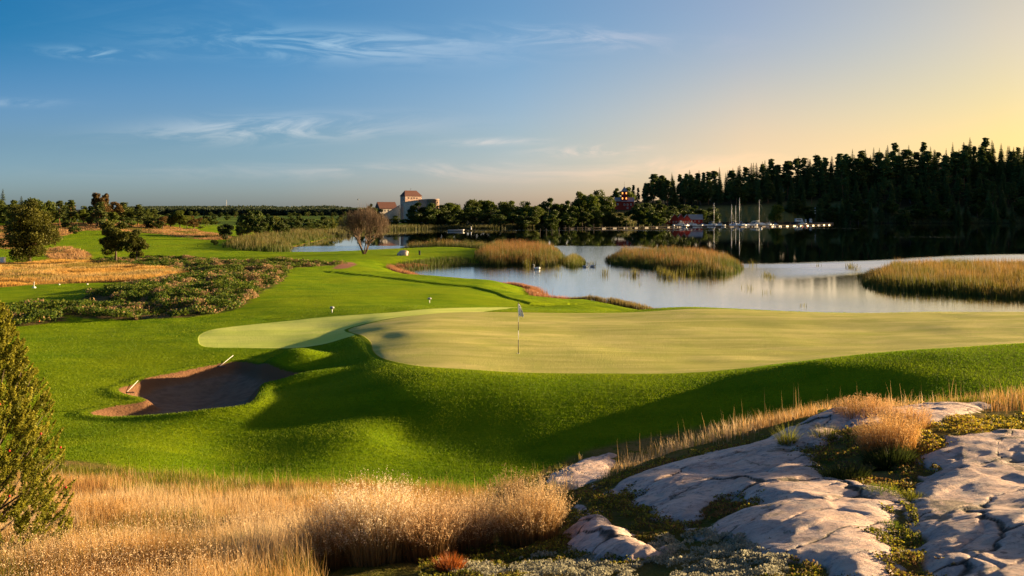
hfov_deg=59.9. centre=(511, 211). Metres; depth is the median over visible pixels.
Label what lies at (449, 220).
alder tree
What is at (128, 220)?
alder tree
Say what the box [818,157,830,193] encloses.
pine tree
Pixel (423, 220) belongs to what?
alder tree
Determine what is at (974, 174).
spruce tree
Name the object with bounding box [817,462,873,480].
grass tuft
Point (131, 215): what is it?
leafy tree
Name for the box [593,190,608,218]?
leafy tree
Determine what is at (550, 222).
alder tree
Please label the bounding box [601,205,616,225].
alder tree
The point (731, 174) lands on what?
pine tree
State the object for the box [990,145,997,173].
spruce tree
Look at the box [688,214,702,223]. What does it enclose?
long shed
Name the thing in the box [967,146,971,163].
spruce tree
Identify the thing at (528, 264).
reed sprig
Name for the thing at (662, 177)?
pine tree
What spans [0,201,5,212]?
leafy tree
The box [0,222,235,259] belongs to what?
golden grass
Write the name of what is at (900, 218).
alder tree
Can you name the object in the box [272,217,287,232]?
alder tree
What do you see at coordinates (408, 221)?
alder tree
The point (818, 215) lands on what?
spruce tree
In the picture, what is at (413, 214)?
alder tree
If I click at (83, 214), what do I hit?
leafy tree
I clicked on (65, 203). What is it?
leafy tree
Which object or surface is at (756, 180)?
spruce tree
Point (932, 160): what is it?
spruce tree
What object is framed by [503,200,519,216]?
leafy tree
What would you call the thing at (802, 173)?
spruce tree
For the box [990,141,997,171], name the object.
spruce tree
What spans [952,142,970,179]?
spruce tree
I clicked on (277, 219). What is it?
birch tree
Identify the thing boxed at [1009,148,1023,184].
spruce tree
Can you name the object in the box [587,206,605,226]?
alder tree
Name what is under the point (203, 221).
birch tree
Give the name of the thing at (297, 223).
alder tree
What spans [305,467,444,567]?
grass tussock
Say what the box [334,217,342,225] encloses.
birch tree
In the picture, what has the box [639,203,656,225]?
alder tree
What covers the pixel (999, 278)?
reed bed
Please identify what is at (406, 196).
castle keep
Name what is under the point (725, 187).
spruce tree
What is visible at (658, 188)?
pine tree
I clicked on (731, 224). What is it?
sailing boat
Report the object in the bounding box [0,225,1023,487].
fairway
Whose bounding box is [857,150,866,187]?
pine tree
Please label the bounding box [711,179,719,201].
spruce tree
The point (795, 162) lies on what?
pine tree
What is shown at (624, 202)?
red villa
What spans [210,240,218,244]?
round shrub
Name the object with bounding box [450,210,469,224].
alder tree
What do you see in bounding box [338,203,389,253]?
bare tree
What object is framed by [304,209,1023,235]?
shore reeds
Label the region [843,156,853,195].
pine tree
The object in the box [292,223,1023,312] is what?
lake water
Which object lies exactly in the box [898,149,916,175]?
pine tree
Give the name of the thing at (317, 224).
alder tree
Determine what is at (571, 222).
alder tree
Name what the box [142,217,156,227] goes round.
alder tree
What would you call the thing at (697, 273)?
reed sprig
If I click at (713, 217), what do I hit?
alder tree
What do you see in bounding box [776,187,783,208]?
spruce tree
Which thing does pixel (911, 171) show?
spruce tree
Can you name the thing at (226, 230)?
juniper tree
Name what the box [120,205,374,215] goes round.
wood
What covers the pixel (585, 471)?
granite slab
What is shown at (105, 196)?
rowan tree
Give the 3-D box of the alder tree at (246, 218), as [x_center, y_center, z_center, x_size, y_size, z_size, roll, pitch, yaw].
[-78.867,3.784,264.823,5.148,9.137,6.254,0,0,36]
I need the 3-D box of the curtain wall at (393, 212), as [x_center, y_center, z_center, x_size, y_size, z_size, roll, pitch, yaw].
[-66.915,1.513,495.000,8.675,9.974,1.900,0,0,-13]
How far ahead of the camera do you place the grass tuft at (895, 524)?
6.97 m
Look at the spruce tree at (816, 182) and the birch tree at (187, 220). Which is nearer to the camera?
the birch tree at (187, 220)
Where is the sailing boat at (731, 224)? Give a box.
[729,204,735,225]
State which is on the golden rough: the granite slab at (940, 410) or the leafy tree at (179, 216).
the leafy tree at (179, 216)
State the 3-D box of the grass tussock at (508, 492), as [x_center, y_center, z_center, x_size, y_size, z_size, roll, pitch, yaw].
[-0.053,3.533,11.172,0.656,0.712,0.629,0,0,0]
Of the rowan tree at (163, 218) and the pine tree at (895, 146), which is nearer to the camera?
the rowan tree at (163, 218)
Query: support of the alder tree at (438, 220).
on the terrain at (749, 211)
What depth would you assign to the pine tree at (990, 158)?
695.65 m
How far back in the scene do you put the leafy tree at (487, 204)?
482.62 m
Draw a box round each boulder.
[397,250,408,255]
[563,514,677,566]
[570,504,602,518]
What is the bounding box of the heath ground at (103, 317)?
[3,258,337,326]
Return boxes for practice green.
[198,307,521,348]
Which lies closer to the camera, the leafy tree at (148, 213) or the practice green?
the practice green
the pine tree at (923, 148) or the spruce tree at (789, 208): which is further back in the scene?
the pine tree at (923, 148)
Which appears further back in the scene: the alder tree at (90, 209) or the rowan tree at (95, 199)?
the alder tree at (90, 209)
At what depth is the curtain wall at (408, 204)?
489.93 m
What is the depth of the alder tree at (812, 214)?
644.03 m
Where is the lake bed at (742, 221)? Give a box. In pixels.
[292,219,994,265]
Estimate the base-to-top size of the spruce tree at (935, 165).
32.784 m
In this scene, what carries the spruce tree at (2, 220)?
on the terrain at (749, 211)
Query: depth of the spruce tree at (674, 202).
633.65 m
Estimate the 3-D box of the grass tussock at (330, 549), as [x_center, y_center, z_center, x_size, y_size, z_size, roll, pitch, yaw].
[-1.649,2.808,7.789,0.850,0.709,0.919,0,0,0]
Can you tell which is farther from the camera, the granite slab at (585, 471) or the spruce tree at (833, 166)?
the spruce tree at (833, 166)
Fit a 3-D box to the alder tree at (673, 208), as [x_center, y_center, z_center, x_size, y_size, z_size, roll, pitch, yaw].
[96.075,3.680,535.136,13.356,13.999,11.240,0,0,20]
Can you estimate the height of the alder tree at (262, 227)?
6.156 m
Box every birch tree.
[182,215,192,227]
[200,219,208,225]
[239,224,251,233]
[271,216,282,229]
[326,217,337,228]
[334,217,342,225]
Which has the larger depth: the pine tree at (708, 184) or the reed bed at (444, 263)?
the pine tree at (708, 184)
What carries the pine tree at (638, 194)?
on the terrain at (749, 211)
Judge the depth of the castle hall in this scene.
509.50 m
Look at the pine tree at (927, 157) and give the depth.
690.76 m
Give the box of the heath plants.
[3,255,346,324]
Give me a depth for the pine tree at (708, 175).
729.84 m
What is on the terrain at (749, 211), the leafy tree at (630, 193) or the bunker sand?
the leafy tree at (630, 193)
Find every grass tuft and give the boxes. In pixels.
[257,555,319,575]
[429,550,468,574]
[596,463,633,479]
[770,423,801,445]
[806,424,841,440]
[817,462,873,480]
[857,480,899,495]
[858,440,921,470]
[880,518,901,530]
[893,489,926,500]
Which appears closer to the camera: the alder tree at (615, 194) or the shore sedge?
the shore sedge
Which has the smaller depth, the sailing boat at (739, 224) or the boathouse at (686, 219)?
the sailing boat at (739, 224)
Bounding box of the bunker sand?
[91,360,308,416]
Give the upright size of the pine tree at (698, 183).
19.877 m
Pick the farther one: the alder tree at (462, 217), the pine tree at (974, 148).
the pine tree at (974, 148)
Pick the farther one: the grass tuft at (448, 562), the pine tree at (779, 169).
the pine tree at (779, 169)
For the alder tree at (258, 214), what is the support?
on the fairway
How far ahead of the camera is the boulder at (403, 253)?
147.18 m
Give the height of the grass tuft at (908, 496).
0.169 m
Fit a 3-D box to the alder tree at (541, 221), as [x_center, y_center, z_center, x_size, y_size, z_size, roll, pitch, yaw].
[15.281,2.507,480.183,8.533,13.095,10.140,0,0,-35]
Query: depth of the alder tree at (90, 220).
304.79 m
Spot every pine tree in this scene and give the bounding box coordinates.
[53,200,67,225]
[64,200,77,223]
[92,201,108,226]
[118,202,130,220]
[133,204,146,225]
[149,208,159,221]
[636,187,639,201]
[644,183,653,203]
[648,174,660,202]
[652,179,663,199]
[659,175,664,202]
[660,183,667,204]
[662,180,673,205]
[677,174,681,196]
[680,179,689,197]
[689,177,696,204]
[694,173,701,191]
[695,179,702,203]
[704,181,714,204]
[705,172,712,191]
[709,171,718,188]
[726,180,735,200]
[727,170,736,199]
[732,179,743,204]
[741,167,748,186]
[768,159,777,183]
[774,165,783,185]
[779,161,796,197]
[792,158,805,180]
[801,158,806,175]
[811,155,820,180]
[813,160,824,195]
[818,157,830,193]
[833,160,849,196]
[834,153,843,171]
[835,157,842,187]
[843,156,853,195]
[850,158,869,189]
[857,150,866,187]
[858,158,875,191]
[872,152,884,174]
[873,153,883,184]
[877,158,895,189]
[888,151,896,184]
[891,142,898,178]
[891,155,902,186]
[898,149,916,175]
[910,152,920,176]
[919,142,926,156]
[919,151,934,187]
[936,152,941,169]
[939,155,952,183]
[948,151,963,186]
[954,150,971,188]
[971,146,977,164]
[976,146,989,185]
[980,137,992,173]
[984,152,994,179]
[1005,151,1014,181]
[1012,151,1016,175]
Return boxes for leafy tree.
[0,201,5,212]
[3,200,17,219]
[4,208,16,217]
[19,197,50,214]
[44,202,58,219]
[47,200,57,222]
[62,202,72,219]
[72,214,78,222]
[78,206,89,223]
[106,212,119,223]
[124,207,136,224]
[142,208,153,221]
[165,212,175,226]
[170,210,186,227]
[445,203,463,217]
[463,199,481,223]
[477,200,498,215]
[494,201,512,216]
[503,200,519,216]
[514,201,531,219]
[525,205,544,227]
[570,191,588,211]
[579,194,600,222]
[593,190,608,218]
[597,196,615,214]
[626,187,635,199]
[767,204,784,222]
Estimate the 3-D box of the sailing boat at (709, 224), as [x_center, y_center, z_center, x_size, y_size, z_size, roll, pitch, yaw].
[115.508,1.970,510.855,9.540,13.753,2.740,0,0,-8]
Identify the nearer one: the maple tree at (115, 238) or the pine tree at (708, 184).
the maple tree at (115, 238)
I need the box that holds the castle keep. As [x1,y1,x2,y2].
[400,190,421,222]
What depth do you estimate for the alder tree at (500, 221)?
441.48 m
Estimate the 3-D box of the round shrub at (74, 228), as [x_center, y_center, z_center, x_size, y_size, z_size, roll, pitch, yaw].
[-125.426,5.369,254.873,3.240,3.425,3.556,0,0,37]
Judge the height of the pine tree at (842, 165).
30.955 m
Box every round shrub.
[67,224,81,233]
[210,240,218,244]
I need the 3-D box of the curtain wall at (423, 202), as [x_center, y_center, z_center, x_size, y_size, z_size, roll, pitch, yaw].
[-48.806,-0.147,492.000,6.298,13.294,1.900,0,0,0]
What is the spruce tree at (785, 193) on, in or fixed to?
on the terrain at (749, 211)
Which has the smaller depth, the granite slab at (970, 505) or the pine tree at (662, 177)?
the granite slab at (970, 505)
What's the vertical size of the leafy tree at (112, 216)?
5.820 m
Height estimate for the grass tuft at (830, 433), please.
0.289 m
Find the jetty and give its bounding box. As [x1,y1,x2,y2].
[569,222,830,228]
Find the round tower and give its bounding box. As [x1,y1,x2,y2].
[427,199,438,209]
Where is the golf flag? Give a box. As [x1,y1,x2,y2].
[518,302,523,353]
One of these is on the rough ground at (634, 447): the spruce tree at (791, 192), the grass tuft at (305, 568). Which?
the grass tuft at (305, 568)
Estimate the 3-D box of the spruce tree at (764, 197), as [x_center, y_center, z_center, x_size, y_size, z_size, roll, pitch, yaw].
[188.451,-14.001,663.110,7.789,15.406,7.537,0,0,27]
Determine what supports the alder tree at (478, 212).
on the terrain at (749, 211)
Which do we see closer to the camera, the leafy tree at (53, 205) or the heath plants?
the heath plants
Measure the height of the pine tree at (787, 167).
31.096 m
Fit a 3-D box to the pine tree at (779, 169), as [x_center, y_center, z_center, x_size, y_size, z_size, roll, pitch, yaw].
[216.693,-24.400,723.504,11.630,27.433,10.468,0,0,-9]
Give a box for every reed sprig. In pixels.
[524,258,533,266]
[659,265,672,277]
[668,269,677,277]
[693,267,702,275]
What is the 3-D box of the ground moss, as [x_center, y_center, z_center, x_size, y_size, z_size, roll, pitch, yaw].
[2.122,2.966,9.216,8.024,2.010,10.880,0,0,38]
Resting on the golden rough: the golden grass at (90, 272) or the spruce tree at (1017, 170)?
the golden grass at (90, 272)
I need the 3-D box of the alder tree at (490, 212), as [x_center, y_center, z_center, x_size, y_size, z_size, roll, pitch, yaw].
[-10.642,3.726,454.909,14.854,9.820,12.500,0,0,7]
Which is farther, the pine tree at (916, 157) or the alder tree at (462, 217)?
the pine tree at (916, 157)
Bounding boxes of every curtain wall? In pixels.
[384,205,399,222]
[403,200,418,221]
[418,199,426,222]
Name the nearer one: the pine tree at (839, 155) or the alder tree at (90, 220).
the alder tree at (90, 220)
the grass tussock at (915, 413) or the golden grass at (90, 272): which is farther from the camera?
the golden grass at (90, 272)
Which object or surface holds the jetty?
on the lake water
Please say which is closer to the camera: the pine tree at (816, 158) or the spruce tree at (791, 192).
the spruce tree at (791, 192)
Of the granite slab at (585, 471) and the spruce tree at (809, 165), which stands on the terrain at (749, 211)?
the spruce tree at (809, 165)
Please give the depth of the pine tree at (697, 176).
714.71 m
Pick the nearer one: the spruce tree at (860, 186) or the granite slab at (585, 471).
the granite slab at (585, 471)
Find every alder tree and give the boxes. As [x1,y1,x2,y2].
[60,218,70,227]
[85,215,95,224]
[87,205,96,219]
[122,217,136,227]
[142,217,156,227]
[151,220,164,227]
[206,217,215,224]
[235,222,244,235]
[237,209,257,232]
[248,210,264,233]
[252,219,268,233]
[261,214,274,232]
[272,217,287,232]
[284,225,290,232]
[287,216,303,227]
[299,219,314,228]
[304,225,316,231]
[313,220,323,228]
[318,216,331,228]
[377,209,383,220]
[391,215,399,225]
[399,219,414,224]
[406,202,428,222]
[415,214,434,226]
[423,203,439,224]
[434,209,441,224]
[436,205,451,224]
[440,215,461,225]
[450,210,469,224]
[464,207,485,224]
[481,209,505,224]
[489,214,508,226]
[504,209,521,224]
[515,213,537,227]
[537,204,544,223]
[541,198,562,218]
[542,215,561,227]
[560,200,578,221]
[560,215,576,227]
[573,208,593,226]
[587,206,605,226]
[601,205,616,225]
[608,212,619,225]
[609,188,620,210]
[614,213,628,225]
[623,204,647,225]
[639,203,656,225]
[641,210,667,225]
[650,199,675,222]
[666,206,679,224]
[675,204,693,216]
[687,206,708,219]
[703,208,721,223]
[736,189,748,204]
[745,187,757,201]
[792,199,805,214]
[803,206,817,220]
[895,209,912,222]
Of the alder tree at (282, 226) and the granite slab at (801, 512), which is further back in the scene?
the alder tree at (282, 226)
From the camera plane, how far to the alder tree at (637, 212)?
497.49 m
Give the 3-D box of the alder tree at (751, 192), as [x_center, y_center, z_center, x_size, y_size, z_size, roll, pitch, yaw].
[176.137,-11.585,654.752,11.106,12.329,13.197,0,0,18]
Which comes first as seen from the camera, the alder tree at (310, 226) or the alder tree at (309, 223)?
the alder tree at (310, 226)
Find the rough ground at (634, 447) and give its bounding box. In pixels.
[0,401,1023,575]
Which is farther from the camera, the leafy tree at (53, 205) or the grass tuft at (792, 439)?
the leafy tree at (53, 205)
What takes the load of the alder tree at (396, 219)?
on the terrain at (749, 211)
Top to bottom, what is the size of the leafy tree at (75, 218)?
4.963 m
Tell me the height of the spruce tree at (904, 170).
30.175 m
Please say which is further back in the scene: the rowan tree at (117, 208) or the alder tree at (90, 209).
the alder tree at (90, 209)
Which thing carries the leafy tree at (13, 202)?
on the terrain at (749, 211)
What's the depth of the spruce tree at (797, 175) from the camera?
690.06 m
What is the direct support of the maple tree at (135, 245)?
on the heath ground at (103, 317)
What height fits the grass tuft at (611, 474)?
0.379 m
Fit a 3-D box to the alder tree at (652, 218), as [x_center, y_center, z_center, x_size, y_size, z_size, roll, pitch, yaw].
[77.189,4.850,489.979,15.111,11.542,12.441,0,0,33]
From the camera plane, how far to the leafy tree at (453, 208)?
467.82 m
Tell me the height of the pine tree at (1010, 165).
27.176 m
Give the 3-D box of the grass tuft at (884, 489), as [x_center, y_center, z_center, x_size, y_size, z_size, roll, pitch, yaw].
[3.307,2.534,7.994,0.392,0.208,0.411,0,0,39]
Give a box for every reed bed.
[197,227,351,251]
[395,255,479,270]
[400,238,489,248]
[474,239,566,265]
[562,252,587,266]
[604,245,743,274]
[858,256,1023,299]
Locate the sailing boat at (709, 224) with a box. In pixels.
[704,206,717,225]
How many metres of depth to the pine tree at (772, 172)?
720.24 m
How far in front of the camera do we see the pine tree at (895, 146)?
736.07 m
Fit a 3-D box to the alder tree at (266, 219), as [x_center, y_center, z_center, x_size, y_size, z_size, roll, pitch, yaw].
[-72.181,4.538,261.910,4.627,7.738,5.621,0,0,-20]
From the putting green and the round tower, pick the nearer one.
the putting green
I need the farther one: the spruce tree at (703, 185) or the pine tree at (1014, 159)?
the pine tree at (1014, 159)
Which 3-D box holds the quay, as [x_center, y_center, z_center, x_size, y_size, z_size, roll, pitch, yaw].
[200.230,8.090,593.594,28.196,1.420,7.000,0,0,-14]
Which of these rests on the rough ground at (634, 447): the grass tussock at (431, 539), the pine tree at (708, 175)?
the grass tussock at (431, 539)
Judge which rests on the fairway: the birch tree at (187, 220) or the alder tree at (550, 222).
the birch tree at (187, 220)
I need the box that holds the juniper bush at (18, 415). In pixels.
[0,300,75,561]
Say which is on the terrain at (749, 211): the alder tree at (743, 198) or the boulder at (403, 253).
the alder tree at (743, 198)
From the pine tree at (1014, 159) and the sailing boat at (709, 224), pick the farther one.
the pine tree at (1014, 159)
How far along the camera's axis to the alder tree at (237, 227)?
261.46 m
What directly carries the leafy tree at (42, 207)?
on the golden rough
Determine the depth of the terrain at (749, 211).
635.95 m
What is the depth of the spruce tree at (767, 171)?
687.39 m
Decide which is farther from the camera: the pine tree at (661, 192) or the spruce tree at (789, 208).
the pine tree at (661, 192)
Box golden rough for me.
[0,223,234,286]
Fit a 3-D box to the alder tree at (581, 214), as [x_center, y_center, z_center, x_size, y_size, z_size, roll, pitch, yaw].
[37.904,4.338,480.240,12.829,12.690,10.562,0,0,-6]
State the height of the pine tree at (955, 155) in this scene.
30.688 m
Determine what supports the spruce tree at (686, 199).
on the terrain at (749, 211)
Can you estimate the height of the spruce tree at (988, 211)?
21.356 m
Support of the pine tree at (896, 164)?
on the terrain at (749, 211)
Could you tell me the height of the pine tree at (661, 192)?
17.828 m
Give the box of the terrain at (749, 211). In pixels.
[0,167,1023,305]
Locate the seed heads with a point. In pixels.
(106, 535)
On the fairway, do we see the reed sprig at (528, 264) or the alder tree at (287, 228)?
the alder tree at (287, 228)
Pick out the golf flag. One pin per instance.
(520, 313)
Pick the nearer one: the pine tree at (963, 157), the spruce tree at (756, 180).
the spruce tree at (756, 180)
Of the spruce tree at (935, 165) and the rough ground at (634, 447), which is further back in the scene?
the spruce tree at (935, 165)
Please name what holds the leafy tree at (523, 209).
on the terrain at (749, 211)
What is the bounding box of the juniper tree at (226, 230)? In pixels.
[217,224,233,239]
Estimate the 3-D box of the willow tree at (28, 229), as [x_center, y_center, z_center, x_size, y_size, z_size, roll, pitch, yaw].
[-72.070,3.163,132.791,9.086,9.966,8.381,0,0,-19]
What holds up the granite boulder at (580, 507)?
on the rough ground at (634, 447)
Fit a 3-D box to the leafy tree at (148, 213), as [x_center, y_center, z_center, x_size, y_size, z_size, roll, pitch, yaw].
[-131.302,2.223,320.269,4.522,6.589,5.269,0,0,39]
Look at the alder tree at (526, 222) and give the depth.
443.44 m
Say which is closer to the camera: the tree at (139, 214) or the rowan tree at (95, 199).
the rowan tree at (95, 199)
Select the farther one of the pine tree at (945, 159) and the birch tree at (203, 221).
the pine tree at (945, 159)
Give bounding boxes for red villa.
[614,186,633,209]
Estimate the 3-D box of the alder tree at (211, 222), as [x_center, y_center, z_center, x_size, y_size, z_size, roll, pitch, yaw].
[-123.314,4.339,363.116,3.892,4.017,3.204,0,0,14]
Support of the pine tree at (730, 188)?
on the terrain at (749, 211)
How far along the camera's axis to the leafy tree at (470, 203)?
477.20 m
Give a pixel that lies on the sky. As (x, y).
(277, 103)
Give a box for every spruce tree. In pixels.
[0,191,7,222]
[668,181,679,205]
[678,181,685,202]
[683,170,693,202]
[698,176,706,201]
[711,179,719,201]
[717,180,723,202]
[718,181,725,200]
[723,177,729,200]
[728,165,744,200]
[748,163,759,196]
[754,165,759,187]
[754,176,757,199]
[755,177,762,202]
[759,165,765,198]
[761,182,768,200]
[764,166,771,196]
[774,167,782,198]
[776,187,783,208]
[782,172,794,195]
[784,193,794,211]
[787,177,795,200]
[793,158,801,197]
[794,161,810,191]
[795,173,806,198]
[803,159,813,197]
[805,159,814,184]
[814,205,822,221]
[815,159,828,193]
[821,164,838,196]
[828,156,838,193]
[844,157,863,191]
[867,203,874,222]
[896,160,908,193]
[907,151,917,188]
[913,154,932,189]
[928,150,940,177]
[930,150,939,188]
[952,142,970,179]
[952,199,963,222]
[965,150,982,185]
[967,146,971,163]
[975,145,989,180]
[981,190,993,217]
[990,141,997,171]
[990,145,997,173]
[995,149,1004,171]
[995,154,1006,186]
[1002,147,1012,177]
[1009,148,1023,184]
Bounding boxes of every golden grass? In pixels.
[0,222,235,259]
[0,258,188,286]
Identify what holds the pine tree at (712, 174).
on the terrain at (749, 211)
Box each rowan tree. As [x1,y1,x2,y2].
[91,192,107,225]
[101,193,110,220]
[108,202,123,215]
[154,216,167,228]
[186,219,199,228]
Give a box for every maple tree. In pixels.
[98,220,130,260]
[123,229,149,259]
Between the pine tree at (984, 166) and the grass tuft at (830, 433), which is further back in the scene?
the pine tree at (984, 166)
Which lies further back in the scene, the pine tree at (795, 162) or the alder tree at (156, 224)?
the pine tree at (795, 162)
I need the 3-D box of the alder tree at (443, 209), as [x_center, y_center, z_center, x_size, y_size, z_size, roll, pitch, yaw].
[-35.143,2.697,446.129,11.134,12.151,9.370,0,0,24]
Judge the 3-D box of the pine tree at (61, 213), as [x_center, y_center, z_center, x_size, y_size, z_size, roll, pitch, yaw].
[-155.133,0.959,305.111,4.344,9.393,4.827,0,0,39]
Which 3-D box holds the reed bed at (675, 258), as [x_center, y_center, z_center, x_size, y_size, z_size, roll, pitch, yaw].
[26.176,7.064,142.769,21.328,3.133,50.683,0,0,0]
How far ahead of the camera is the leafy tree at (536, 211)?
457.83 m
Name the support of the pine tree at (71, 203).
on the golden rough
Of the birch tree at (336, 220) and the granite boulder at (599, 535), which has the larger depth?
the birch tree at (336, 220)
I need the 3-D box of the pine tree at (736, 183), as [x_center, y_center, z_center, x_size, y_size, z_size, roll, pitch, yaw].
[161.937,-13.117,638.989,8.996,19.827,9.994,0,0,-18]
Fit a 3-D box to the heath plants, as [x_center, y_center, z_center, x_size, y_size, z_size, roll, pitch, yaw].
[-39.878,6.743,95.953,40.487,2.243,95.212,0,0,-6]
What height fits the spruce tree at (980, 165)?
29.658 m
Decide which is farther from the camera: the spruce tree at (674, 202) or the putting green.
the spruce tree at (674, 202)
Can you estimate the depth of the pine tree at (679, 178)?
716.46 m
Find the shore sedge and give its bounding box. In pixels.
[386,263,652,309]
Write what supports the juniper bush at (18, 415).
on the rough ground at (634, 447)
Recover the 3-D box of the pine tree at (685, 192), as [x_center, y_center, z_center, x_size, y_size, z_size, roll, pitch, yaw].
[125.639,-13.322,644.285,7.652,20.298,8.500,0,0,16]
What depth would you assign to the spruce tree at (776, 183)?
682.45 m
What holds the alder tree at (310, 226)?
on the fairway
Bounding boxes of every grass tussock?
[276,489,367,573]
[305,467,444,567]
[372,487,473,563]
[422,491,502,554]
[476,478,578,548]
[484,464,529,504]
[826,392,895,418]
[842,408,926,458]
[873,400,935,432]
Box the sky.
[0,0,1023,209]
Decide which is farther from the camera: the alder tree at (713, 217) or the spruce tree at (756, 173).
the spruce tree at (756, 173)
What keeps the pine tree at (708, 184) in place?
on the terrain at (749, 211)
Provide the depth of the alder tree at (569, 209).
478.64 m
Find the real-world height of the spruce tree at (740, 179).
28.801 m
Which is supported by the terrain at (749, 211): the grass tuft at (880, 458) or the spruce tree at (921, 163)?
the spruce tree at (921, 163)
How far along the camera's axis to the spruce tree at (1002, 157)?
722.20 m
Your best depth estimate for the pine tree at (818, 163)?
693.24 m
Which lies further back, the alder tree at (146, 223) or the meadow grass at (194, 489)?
the alder tree at (146, 223)
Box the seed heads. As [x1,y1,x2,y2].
[0,463,573,575]
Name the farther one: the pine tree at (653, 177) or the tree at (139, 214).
the pine tree at (653, 177)
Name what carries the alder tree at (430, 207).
on the terrain at (749, 211)
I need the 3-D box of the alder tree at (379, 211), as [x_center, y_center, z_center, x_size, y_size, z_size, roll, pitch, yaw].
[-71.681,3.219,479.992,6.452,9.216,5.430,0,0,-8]
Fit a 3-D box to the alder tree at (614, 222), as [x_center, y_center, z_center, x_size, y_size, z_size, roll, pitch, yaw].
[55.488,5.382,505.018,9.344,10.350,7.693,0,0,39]
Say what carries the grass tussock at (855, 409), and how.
on the rough ground at (634, 447)
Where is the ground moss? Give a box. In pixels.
[418,408,1023,575]
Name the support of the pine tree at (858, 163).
on the terrain at (749, 211)
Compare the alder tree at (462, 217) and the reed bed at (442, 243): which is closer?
the reed bed at (442, 243)
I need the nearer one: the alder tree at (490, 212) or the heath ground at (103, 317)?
the heath ground at (103, 317)
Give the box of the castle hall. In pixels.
[375,202,396,216]
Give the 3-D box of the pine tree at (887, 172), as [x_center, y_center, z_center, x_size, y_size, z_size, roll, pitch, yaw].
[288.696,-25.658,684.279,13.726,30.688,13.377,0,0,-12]
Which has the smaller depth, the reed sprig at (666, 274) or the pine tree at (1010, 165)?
the reed sprig at (666, 274)
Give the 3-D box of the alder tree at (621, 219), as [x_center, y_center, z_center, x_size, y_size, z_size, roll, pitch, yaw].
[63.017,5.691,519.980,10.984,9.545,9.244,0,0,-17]
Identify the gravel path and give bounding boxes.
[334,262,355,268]
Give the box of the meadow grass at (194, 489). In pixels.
[0,384,1023,575]
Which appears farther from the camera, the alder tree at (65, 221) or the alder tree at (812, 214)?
the alder tree at (812, 214)
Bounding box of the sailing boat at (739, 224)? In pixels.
[736,198,746,226]
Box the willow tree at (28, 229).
[0,199,63,261]
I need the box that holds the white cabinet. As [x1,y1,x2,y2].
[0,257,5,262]
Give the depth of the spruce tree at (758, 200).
645.26 m
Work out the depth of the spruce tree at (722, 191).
686.97 m
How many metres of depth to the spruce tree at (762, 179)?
683.42 m
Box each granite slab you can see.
[545,453,616,489]
[604,407,913,575]
[847,402,990,427]
[901,429,1023,575]
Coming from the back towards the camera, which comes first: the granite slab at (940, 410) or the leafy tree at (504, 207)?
the leafy tree at (504, 207)
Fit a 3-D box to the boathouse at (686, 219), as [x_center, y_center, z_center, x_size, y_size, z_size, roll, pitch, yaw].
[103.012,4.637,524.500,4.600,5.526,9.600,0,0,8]
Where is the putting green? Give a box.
[348,308,1023,373]
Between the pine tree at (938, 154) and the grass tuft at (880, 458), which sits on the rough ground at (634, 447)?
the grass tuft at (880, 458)
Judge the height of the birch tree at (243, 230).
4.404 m
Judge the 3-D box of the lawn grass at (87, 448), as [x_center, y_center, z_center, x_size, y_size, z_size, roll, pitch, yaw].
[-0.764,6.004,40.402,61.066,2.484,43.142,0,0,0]
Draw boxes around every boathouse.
[672,214,678,223]
[678,214,684,221]
[684,214,689,223]
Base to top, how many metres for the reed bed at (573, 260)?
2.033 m
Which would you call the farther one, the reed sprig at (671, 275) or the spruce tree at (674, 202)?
the spruce tree at (674, 202)
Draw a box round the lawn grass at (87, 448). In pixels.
[1,305,1023,489]
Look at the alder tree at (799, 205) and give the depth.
642.38 m
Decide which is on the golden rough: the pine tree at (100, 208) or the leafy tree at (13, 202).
the pine tree at (100, 208)
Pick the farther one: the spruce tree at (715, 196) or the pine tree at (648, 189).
the spruce tree at (715, 196)
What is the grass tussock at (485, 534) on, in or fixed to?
on the rough ground at (634, 447)
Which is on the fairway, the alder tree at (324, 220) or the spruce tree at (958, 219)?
the alder tree at (324, 220)
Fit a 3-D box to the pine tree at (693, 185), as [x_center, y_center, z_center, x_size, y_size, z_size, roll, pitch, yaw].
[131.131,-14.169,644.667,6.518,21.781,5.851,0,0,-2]
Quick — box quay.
[790,222,833,223]
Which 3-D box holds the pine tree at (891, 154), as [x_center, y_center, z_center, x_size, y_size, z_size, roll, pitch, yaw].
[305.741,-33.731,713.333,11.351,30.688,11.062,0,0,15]
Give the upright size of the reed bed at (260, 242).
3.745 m
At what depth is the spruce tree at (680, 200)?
677.37 m
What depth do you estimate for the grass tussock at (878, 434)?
9.53 m

